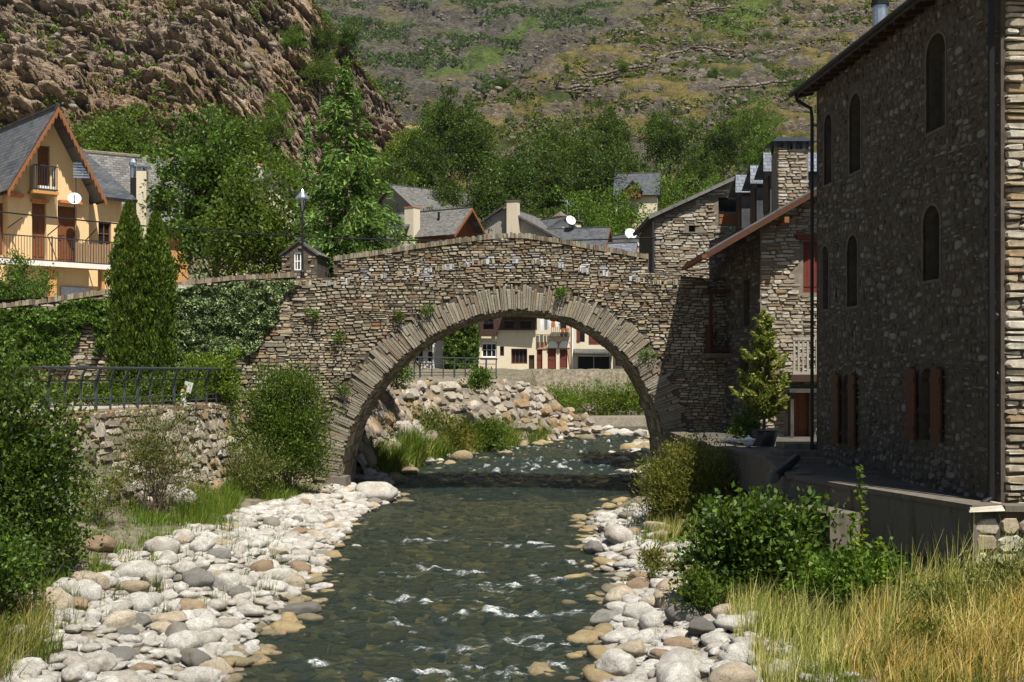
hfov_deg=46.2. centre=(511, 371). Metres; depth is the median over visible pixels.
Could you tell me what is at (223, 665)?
boulder
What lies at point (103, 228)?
window
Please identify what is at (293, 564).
boulder
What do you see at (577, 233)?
village house
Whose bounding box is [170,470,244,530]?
green grass
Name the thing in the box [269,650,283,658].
boulder
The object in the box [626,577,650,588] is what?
boulder
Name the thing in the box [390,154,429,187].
forest tree
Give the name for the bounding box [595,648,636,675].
boulder
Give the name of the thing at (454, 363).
lane railing
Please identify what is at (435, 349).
white riverside house
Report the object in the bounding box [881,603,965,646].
bank bush
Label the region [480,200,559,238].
village house
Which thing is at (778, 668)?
boulder
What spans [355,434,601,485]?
gravel
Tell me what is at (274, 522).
boulder
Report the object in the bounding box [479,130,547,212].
forest tree
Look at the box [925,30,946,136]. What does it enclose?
window
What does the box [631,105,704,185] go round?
forest tree
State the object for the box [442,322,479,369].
ivy cladding
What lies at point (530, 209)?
forest tree
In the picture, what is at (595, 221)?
forest tree
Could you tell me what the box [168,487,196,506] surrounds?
boulder
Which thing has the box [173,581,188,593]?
boulder
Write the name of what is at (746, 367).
window
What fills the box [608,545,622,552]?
boulder
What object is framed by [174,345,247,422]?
round shrub
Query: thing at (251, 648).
boulder
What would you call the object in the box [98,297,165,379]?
ivy curtain
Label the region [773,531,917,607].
bank bush
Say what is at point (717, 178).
forest tree
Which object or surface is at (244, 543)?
boulder
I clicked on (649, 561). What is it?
bank bush
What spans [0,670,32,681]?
boulder
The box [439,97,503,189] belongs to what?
forest tree
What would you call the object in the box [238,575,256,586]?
boulder
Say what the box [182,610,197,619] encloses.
boulder
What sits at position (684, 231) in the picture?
stone gable house
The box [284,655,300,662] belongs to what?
boulder
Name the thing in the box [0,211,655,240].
power cable
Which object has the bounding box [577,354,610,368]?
window
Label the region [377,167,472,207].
forest tree
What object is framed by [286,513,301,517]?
boulder
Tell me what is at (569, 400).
bank bush
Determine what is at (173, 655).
boulder
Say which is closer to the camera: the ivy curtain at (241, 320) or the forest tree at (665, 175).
the ivy curtain at (241, 320)
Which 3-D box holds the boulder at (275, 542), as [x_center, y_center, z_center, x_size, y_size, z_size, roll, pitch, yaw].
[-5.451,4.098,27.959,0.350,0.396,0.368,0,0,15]
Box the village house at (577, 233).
[545,226,612,246]
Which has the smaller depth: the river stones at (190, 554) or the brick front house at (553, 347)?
the river stones at (190, 554)
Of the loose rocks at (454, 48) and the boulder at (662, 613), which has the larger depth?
the loose rocks at (454, 48)
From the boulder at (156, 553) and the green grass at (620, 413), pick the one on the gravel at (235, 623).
the boulder at (156, 553)
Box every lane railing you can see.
[403,356,423,377]
[419,357,496,377]
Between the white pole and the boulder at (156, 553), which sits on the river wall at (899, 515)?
the white pole
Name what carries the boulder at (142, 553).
on the gravel at (235, 623)
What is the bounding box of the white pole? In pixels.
[722,439,754,441]
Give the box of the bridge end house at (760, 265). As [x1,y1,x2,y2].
[682,138,816,437]
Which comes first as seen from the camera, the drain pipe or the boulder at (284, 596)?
the boulder at (284, 596)
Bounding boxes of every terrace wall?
[564,84,589,92]
[591,64,649,78]
[655,47,690,61]
[687,7,724,14]
[693,46,734,54]
[719,80,788,90]
[762,47,800,54]
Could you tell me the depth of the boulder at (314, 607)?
22.21 m
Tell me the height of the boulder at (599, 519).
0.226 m
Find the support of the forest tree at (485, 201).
on the hill at (28, 81)
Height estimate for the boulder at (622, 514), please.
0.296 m
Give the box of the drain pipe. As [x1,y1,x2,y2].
[766,454,800,483]
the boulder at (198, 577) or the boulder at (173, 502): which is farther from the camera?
the boulder at (173, 502)
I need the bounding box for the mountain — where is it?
[316,0,660,125]
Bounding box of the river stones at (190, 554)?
[56,505,320,628]
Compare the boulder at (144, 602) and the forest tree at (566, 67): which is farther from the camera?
the forest tree at (566, 67)
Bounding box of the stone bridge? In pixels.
[252,232,725,489]
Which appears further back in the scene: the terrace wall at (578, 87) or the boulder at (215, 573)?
the terrace wall at (578, 87)
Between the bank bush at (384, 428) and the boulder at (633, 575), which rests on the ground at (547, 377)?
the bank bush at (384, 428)
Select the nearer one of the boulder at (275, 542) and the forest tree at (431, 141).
the boulder at (275, 542)
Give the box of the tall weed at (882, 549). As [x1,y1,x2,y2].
[866,536,890,596]
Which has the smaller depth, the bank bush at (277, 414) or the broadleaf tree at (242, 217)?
the bank bush at (277, 414)
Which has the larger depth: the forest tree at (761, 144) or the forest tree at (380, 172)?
the forest tree at (761, 144)
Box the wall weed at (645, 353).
[635,346,658,360]
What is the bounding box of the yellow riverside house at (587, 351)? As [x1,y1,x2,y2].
[570,327,612,368]
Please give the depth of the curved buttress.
20.68 m
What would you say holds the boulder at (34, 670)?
on the gravel at (235, 623)
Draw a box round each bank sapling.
[63,449,148,532]
[97,385,226,514]
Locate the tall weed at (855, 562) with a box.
[841,512,864,597]
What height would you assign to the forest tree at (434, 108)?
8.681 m
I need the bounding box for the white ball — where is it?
[743,435,753,446]
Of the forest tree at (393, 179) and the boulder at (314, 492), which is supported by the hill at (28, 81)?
the forest tree at (393, 179)
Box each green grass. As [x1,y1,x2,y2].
[0,587,86,681]
[2,483,256,628]
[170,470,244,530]
[221,470,320,500]
[356,413,561,473]
[586,396,643,415]
[622,501,732,553]
[748,589,1023,681]
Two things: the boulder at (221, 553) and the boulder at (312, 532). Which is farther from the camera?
the boulder at (312, 532)
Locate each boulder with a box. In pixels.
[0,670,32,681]
[4,663,41,676]
[8,624,27,640]
[17,657,48,669]
[42,586,74,609]
[52,577,76,592]
[60,608,81,621]
[61,661,89,681]
[64,624,81,632]
[64,636,89,644]
[68,579,101,602]
[71,570,110,590]
[73,596,88,610]
[82,535,116,551]
[85,608,101,621]
[92,654,117,671]
[95,488,113,502]
[98,571,114,576]
[102,610,136,627]
[102,675,125,681]
[106,646,138,660]
[107,605,127,616]
[112,557,130,561]
[113,627,138,634]
[114,560,158,579]
[116,580,149,593]
[126,551,150,556]
[127,592,154,611]
[129,663,156,671]
[136,612,151,626]
[141,632,156,638]
[142,536,179,554]
[144,569,162,586]
[147,591,163,607]
[148,611,187,623]
[149,607,160,612]
[150,621,190,634]
[154,551,163,558]
[158,550,178,562]
[163,630,200,649]
[163,648,181,663]
[165,621,188,636]
[166,600,181,611]
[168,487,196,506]
[171,529,194,542]
[171,560,196,574]
[172,574,181,581]
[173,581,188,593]
[173,666,220,681]
[175,536,189,543]
[179,598,206,610]
[180,544,189,552]
[180,648,210,666]
[182,568,214,587]
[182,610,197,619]
[185,615,219,631]
[188,537,215,553]
[194,558,209,570]
[199,657,234,674]
[200,531,218,538]
[206,547,231,558]
[206,642,233,651]
[209,628,227,638]
[211,545,226,548]
[212,570,229,576]
[212,573,241,592]
[213,538,235,544]
[223,523,238,529]
[225,532,242,537]
[227,585,251,598]
[236,604,264,615]
[237,540,251,548]
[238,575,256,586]
[239,630,257,639]
[242,516,255,521]
[245,643,260,655]
[250,559,273,571]
[252,538,266,548]
[256,555,269,559]
[256,559,280,567]
[258,568,292,579]
[258,579,288,591]
[263,516,279,526]
[263,614,281,624]
[267,501,279,505]
[267,546,288,554]
[268,539,285,547]
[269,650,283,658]
[273,525,284,530]
[276,558,289,563]
[277,628,287,638]
[278,592,290,600]
[281,498,301,505]
[281,601,321,614]
[284,585,301,597]
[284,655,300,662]
[285,575,305,590]
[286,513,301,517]
[288,554,308,561]
[288,560,305,568]
[291,516,302,521]
[292,527,309,533]
[293,549,313,555]
[294,564,311,573]
[300,498,310,504]
[302,509,313,512]
[303,514,320,523]
[306,490,319,493]
[306,529,324,535]
[309,557,326,565]
[309,582,332,588]
[311,514,327,519]
[311,556,329,560]
[311,566,327,573]
[311,590,318,596]
[313,544,324,548]
[315,550,325,553]
[321,498,334,502]
[322,484,341,492]
[325,521,343,528]
[327,568,335,573]
[330,531,345,540]
[333,573,345,577]
[334,488,348,493]
[342,486,353,491]
[342,491,365,498]
[342,514,352,518]
[351,544,363,551]
[355,465,363,471]
[355,481,397,501]
[359,501,373,507]
[367,497,382,503]
[369,546,380,549]
[425,457,434,464]
[519,603,535,610]
[581,565,594,570]
[582,537,597,543]
[582,539,604,554]
[585,520,594,524]
[590,609,619,626]
[593,512,615,518]
[595,517,605,522]
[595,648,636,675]
[597,460,609,464]
[602,425,613,429]
[604,525,632,543]
[604,586,634,602]
[604,601,625,612]
[605,428,619,436]
[605,520,624,526]
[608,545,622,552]
[609,473,624,477]
[610,475,620,481]
[613,469,627,473]
[613,639,645,655]
[617,430,633,438]
[617,511,632,519]
[622,601,655,618]
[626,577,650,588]
[628,527,640,534]
[628,570,649,579]
[628,627,666,643]
[632,506,651,519]
[633,429,647,436]
[634,564,649,571]
[638,596,657,605]
[639,541,656,549]
[639,610,662,628]
[642,548,665,553]
[643,521,668,531]
[645,648,668,659]
[650,530,666,538]
[650,578,662,588]
[653,588,682,607]
[655,576,681,588]
[655,647,702,678]
[656,660,695,681]
[659,611,666,619]
[660,558,678,564]
[663,636,691,648]
[664,599,703,621]
[666,562,690,570]
[687,616,715,635]
[688,649,703,654]
[707,661,758,681]
[710,603,739,618]
[724,640,751,652]
[742,631,759,640]
[760,640,778,657]
[762,659,792,680]
[778,645,795,655]
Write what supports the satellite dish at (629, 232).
on the village house at (630, 246)
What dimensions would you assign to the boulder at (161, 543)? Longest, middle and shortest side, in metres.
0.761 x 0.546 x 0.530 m
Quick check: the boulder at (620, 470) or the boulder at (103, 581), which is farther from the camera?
the boulder at (620, 470)
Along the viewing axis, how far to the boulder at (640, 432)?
74.02 m
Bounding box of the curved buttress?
[760,491,867,578]
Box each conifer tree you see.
[289,55,419,277]
[289,116,332,261]
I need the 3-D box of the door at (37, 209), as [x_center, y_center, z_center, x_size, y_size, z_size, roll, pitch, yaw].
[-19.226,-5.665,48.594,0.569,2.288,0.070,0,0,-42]
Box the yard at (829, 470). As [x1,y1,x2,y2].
[689,432,977,499]
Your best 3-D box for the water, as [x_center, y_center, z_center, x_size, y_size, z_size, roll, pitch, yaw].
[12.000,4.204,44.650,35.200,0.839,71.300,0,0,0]
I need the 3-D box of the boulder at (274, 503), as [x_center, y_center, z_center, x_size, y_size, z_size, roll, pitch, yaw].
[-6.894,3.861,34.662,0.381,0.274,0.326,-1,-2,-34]
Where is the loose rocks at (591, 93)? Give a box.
[462,0,894,180]
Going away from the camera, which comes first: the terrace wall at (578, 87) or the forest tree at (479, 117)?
the forest tree at (479, 117)
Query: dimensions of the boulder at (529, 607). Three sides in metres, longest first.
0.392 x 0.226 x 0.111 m
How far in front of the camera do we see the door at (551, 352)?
100.12 m
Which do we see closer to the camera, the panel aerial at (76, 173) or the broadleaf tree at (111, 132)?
the panel aerial at (76, 173)
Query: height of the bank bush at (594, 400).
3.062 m
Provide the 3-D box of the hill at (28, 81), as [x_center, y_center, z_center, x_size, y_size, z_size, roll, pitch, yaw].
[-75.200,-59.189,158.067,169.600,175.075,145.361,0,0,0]
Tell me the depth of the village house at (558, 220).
113.77 m
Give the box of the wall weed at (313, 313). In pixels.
[303,305,324,322]
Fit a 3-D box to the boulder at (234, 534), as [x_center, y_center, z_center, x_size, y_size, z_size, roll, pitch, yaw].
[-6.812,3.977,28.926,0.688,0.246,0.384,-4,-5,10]
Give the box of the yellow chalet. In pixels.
[0,103,137,296]
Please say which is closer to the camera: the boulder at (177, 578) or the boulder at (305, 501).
the boulder at (177, 578)
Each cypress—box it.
[102,199,152,403]
[133,210,181,403]
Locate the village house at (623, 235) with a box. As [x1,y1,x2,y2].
[612,233,639,245]
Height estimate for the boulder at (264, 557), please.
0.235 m
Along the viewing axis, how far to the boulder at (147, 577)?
22.51 m
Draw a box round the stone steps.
[766,442,827,463]
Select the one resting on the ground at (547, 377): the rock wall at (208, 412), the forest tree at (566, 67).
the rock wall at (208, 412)
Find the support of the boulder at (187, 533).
on the gravel at (235, 623)
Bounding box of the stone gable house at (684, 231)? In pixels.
[633,176,735,404]
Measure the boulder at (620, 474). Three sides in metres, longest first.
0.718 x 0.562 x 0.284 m
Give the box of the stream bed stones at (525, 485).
[387,428,649,502]
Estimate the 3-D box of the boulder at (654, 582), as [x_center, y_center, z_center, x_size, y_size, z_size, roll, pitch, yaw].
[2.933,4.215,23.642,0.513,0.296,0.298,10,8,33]
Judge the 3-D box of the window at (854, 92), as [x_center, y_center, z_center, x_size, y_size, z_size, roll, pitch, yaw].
[7.285,-4.955,24.861,0.424,1.724,0.774,0,0,0]
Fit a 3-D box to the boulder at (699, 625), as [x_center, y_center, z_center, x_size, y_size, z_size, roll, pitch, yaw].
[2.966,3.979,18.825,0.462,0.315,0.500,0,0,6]
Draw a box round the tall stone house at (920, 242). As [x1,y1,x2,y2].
[788,0,1023,502]
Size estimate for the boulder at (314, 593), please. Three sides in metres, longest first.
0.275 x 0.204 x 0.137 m
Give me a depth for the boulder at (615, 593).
22.82 m
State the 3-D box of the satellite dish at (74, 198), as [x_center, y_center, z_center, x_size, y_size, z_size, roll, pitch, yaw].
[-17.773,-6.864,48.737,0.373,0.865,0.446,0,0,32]
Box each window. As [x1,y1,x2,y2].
[98,223,109,244]
[294,252,300,269]
[428,352,432,360]
[481,342,497,357]
[483,319,493,328]
[500,346,503,355]
[504,321,513,327]
[511,349,526,363]
[520,321,530,327]
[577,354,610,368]
[580,332,584,341]
[718,198,735,224]
[744,351,748,382]
[748,280,748,325]
[820,244,829,311]
[823,112,832,187]
[846,233,857,309]
[848,91,861,176]
[921,203,940,283]
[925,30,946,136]
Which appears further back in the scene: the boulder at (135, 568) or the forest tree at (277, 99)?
the forest tree at (277, 99)
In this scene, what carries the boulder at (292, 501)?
on the gravel at (259, 512)
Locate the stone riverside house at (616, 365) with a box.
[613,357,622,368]
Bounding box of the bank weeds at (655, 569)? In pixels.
[621,527,708,654]
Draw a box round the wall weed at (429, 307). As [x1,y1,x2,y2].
[418,303,437,317]
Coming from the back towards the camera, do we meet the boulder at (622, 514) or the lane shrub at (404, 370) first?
the lane shrub at (404, 370)
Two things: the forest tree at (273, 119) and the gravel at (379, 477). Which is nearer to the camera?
the gravel at (379, 477)
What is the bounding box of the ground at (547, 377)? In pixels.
[7,125,1023,681]
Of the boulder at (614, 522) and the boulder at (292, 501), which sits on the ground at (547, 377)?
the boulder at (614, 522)
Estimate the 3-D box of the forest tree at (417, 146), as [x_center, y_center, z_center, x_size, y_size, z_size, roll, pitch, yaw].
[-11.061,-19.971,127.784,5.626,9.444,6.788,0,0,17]
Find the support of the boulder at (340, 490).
on the gravel at (259, 512)
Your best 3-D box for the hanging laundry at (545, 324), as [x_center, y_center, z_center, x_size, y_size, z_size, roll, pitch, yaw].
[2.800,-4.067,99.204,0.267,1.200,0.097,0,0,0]
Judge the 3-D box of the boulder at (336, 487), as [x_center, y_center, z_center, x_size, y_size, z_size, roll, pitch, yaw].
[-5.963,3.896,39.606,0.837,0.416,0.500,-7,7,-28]
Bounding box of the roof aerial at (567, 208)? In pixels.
[560,200,571,226]
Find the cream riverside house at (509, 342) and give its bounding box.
[478,316,536,369]
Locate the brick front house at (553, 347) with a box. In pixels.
[537,318,569,368]
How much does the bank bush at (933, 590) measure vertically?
1.034 m
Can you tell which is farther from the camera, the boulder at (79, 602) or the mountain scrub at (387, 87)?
the mountain scrub at (387, 87)
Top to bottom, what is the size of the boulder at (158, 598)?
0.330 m
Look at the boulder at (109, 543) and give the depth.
24.94 m
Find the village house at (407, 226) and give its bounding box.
[315,223,409,263]
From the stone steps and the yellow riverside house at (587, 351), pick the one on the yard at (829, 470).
the stone steps
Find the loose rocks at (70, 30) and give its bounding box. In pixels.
[36,0,460,191]
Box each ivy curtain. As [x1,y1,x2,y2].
[0,297,109,375]
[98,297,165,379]
[173,278,298,388]
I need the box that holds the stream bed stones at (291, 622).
[221,484,648,681]
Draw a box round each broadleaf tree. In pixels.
[70,100,184,157]
[130,99,285,279]
[183,100,300,178]
[188,145,316,276]
[244,148,328,227]
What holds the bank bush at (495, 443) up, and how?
on the ground at (547, 377)
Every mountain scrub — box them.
[318,0,633,125]
[447,0,896,182]
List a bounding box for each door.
[0,203,1,254]
[32,203,43,259]
[38,146,47,185]
[58,206,74,261]
[529,355,533,368]
[537,349,541,368]
[548,349,555,368]
[560,349,566,367]
[788,393,807,435]
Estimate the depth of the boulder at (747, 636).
17.37 m
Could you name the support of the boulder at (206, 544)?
on the gravel at (235, 623)
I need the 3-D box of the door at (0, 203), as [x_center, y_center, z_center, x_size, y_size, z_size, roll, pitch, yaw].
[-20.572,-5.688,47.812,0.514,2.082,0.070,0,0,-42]
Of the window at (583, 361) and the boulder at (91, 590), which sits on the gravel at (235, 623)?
the boulder at (91, 590)
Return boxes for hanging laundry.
[540,319,542,330]
[544,319,546,329]
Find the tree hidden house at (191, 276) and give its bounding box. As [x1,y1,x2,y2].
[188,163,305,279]
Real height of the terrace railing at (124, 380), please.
1.136 m
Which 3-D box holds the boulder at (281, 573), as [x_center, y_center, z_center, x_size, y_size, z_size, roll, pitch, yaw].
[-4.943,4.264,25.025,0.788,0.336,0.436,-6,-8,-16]
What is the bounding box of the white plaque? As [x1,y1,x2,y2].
[180,381,192,405]
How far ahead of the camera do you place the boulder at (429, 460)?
53.49 m
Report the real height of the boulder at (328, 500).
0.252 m
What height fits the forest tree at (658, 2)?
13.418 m
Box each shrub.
[23,373,147,405]
[118,370,217,404]
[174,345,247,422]
[389,364,419,389]
[459,365,496,395]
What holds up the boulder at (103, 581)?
on the gravel at (235, 623)
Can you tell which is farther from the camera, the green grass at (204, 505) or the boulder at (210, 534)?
the green grass at (204, 505)
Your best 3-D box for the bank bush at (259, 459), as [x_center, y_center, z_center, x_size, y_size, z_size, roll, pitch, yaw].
[-7.746,2.746,36.279,2.641,2.021,2.259,0,0,0]
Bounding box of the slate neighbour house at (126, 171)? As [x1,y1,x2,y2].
[83,149,191,286]
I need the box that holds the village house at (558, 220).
[539,211,583,227]
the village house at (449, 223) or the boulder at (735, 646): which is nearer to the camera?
the boulder at (735, 646)
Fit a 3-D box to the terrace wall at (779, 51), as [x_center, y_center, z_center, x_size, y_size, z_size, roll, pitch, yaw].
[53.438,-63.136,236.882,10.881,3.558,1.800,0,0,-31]
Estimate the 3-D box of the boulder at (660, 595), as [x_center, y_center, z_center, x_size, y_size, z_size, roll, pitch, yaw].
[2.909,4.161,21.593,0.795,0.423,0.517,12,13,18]
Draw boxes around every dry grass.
[383,426,554,467]
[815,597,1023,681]
[915,557,1023,668]
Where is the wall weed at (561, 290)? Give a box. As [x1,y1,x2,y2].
[548,286,571,298]
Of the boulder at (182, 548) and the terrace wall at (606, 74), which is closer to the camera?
the boulder at (182, 548)
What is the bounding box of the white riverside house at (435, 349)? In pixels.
[416,338,444,368]
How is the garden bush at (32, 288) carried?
on the street
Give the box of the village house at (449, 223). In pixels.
[394,206,486,245]
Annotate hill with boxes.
[0,0,455,225]
[418,0,905,209]
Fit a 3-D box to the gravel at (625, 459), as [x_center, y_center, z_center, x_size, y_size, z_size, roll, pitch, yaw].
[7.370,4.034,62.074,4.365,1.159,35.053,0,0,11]
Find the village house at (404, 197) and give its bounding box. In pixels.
[377,184,483,220]
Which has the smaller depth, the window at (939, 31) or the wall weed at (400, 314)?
the window at (939, 31)
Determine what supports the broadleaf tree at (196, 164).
on the street
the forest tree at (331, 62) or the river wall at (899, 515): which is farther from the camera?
the forest tree at (331, 62)
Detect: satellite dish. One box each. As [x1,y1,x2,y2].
[67,193,80,213]
[566,216,574,224]
[625,228,635,237]
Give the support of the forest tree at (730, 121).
on the hill at (747, 69)
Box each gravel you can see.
[0,523,328,681]
[182,482,400,561]
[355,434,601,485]
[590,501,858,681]
[606,440,650,488]
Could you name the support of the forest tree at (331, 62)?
on the hill at (28, 81)
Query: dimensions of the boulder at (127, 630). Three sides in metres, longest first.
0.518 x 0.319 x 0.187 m
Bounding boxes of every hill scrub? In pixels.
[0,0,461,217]
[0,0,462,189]
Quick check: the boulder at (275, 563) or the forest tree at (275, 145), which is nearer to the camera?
the boulder at (275, 563)
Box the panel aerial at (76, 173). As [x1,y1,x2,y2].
[73,162,89,192]
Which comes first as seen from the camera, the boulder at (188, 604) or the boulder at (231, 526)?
the boulder at (188, 604)
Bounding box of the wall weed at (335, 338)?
[330,328,348,344]
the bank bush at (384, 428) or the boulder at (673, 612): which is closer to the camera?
the boulder at (673, 612)
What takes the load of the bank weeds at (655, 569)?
on the ground at (547, 377)
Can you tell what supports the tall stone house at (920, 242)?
on the yard at (829, 470)
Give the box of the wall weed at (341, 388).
[332,381,353,396]
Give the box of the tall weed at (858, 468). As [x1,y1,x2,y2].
[849,464,870,591]
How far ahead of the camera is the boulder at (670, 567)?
24.83 m
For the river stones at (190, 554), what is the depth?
23.44 m
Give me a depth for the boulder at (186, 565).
23.66 m
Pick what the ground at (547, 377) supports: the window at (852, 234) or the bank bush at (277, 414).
the bank bush at (277, 414)
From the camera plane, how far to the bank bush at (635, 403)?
82.93 m
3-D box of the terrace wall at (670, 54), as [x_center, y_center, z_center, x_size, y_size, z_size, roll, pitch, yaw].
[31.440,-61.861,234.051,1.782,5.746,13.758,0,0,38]
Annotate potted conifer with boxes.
[729,309,791,446]
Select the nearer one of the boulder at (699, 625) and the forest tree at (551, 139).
the boulder at (699, 625)
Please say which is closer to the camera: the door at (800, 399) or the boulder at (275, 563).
the boulder at (275, 563)
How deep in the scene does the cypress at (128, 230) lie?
36.92 m
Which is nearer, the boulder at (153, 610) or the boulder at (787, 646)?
the boulder at (787, 646)
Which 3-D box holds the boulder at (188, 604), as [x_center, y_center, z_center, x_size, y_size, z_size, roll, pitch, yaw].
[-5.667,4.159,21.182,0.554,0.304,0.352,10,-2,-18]
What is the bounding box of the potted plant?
[724,406,767,444]
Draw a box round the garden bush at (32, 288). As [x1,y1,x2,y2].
[0,248,61,298]
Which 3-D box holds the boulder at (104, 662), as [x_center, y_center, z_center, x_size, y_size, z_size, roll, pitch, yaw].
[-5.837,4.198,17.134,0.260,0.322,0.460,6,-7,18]
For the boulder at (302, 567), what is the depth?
25.99 m
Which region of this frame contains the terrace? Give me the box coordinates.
[10,402,233,415]
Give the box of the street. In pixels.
[0,297,49,302]
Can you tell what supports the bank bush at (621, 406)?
on the ground at (547, 377)
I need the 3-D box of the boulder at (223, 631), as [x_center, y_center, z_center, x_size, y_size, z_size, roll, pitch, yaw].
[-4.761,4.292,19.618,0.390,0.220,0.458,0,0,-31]
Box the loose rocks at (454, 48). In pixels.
[327,0,648,110]
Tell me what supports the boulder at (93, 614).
on the gravel at (235, 623)
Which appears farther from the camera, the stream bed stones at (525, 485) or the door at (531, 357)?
the door at (531, 357)
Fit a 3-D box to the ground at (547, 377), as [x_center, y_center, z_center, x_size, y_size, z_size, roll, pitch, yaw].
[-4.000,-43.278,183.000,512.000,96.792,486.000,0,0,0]
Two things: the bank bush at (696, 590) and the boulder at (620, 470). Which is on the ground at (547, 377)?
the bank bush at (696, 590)
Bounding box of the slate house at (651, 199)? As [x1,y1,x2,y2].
[613,172,660,233]
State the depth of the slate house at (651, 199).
129.13 m
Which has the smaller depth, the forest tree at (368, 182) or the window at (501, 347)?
the window at (501, 347)
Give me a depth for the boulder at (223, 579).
22.75 m
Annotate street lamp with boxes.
[295,189,309,277]
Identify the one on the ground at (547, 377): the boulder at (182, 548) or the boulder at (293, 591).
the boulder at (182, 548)
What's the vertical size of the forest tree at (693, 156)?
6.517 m
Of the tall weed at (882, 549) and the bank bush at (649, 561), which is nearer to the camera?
the tall weed at (882, 549)
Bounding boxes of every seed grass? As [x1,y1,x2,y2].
[0,562,113,677]
[637,485,736,543]
[717,566,900,681]
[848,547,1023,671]
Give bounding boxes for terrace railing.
[6,366,53,413]
[49,366,242,410]
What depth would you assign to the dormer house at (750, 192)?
45.45 m
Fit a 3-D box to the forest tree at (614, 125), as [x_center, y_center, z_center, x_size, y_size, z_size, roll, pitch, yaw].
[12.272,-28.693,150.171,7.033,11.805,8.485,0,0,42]
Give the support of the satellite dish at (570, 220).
on the village house at (577, 233)
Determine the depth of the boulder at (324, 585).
24.71 m
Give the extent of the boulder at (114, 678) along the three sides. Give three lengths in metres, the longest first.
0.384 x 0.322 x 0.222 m
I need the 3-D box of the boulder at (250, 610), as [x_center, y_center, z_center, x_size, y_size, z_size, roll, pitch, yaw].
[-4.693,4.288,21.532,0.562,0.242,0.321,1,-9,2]
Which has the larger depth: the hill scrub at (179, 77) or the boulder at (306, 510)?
the hill scrub at (179, 77)
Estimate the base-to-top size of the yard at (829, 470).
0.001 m
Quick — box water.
[241,435,647,681]
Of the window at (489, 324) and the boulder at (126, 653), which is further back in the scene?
the window at (489, 324)
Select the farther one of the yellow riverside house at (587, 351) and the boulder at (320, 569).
the yellow riverside house at (587, 351)
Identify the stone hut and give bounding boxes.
[279,237,332,277]
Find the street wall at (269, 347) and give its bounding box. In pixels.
[0,272,295,421]
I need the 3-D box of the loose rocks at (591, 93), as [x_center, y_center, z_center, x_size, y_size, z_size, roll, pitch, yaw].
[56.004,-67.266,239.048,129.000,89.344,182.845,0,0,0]
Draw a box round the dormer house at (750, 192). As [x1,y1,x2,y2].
[728,152,816,231]
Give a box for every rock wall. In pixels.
[17,403,263,512]
[357,377,604,475]
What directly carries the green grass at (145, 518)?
on the ground at (547, 377)
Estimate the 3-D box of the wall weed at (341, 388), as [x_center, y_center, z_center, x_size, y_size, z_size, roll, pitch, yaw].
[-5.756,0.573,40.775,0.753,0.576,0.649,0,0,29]
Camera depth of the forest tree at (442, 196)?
120.98 m
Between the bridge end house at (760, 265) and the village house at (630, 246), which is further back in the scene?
the village house at (630, 246)
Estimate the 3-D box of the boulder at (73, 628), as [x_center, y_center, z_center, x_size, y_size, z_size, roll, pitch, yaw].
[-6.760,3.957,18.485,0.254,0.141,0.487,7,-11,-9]
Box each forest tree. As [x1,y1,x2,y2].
[167,13,175,22]
[245,101,300,154]
[263,91,292,116]
[271,143,280,153]
[272,23,309,50]
[296,49,349,104]
[308,18,342,65]
[312,141,319,148]
[322,58,337,67]
[333,14,365,70]
[353,150,402,193]
[353,183,390,218]
[356,161,381,194]
[362,179,392,212]
[367,201,397,218]
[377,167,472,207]
[379,158,417,192]
[380,125,423,162]
[383,140,429,186]
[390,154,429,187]
[395,118,454,178]
[411,133,460,190]
[412,95,478,174]
[415,83,493,177]
[416,96,456,153]
[421,164,469,207]
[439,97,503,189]
[443,112,502,192]
[459,150,514,218]
[475,150,515,189]
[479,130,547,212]
[487,71,513,93]
[491,153,542,210]
[505,188,564,218]
[511,107,606,164]
[515,128,569,218]
[525,137,585,219]
[541,144,602,220]
[544,183,638,234]
[556,126,636,216]
[563,62,571,72]
[573,182,659,234]
[579,95,639,159]
[590,36,596,43]
[595,128,645,209]
[611,58,630,77]
[617,150,674,190]
[627,72,635,78]
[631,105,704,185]
[633,108,679,171]
[648,174,709,210]
[652,0,671,5]
[657,143,730,197]
[658,172,691,208]
[679,173,725,196]
[683,139,730,180]
[689,105,759,181]
[705,70,713,77]
[708,67,718,78]
[710,113,745,137]
[720,96,792,147]
[734,117,789,173]
[762,29,773,41]
[780,14,791,23]
[852,15,859,24]
[861,3,870,9]
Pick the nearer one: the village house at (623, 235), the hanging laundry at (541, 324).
the hanging laundry at (541, 324)
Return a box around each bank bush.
[0,332,112,587]
[0,498,63,621]
[212,356,348,493]
[216,429,295,496]
[380,419,399,438]
[408,397,466,459]
[432,405,487,452]
[464,412,514,450]
[543,380,590,414]
[551,377,623,415]
[587,377,642,415]
[614,380,643,414]
[623,424,743,522]
[636,534,671,581]
[662,481,858,609]
[666,561,738,616]
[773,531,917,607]
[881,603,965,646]
[886,558,974,619]
[935,531,1023,617]
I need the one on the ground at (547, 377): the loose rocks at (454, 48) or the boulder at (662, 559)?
the boulder at (662, 559)
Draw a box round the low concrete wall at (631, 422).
[587,415,647,430]
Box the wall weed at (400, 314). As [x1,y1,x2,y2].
[391,306,408,321]
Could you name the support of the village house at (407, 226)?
on the ground at (547, 377)
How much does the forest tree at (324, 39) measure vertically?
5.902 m
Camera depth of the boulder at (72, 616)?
19.02 m
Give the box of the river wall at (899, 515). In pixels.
[665,430,1023,586]
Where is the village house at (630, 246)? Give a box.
[607,241,637,252]

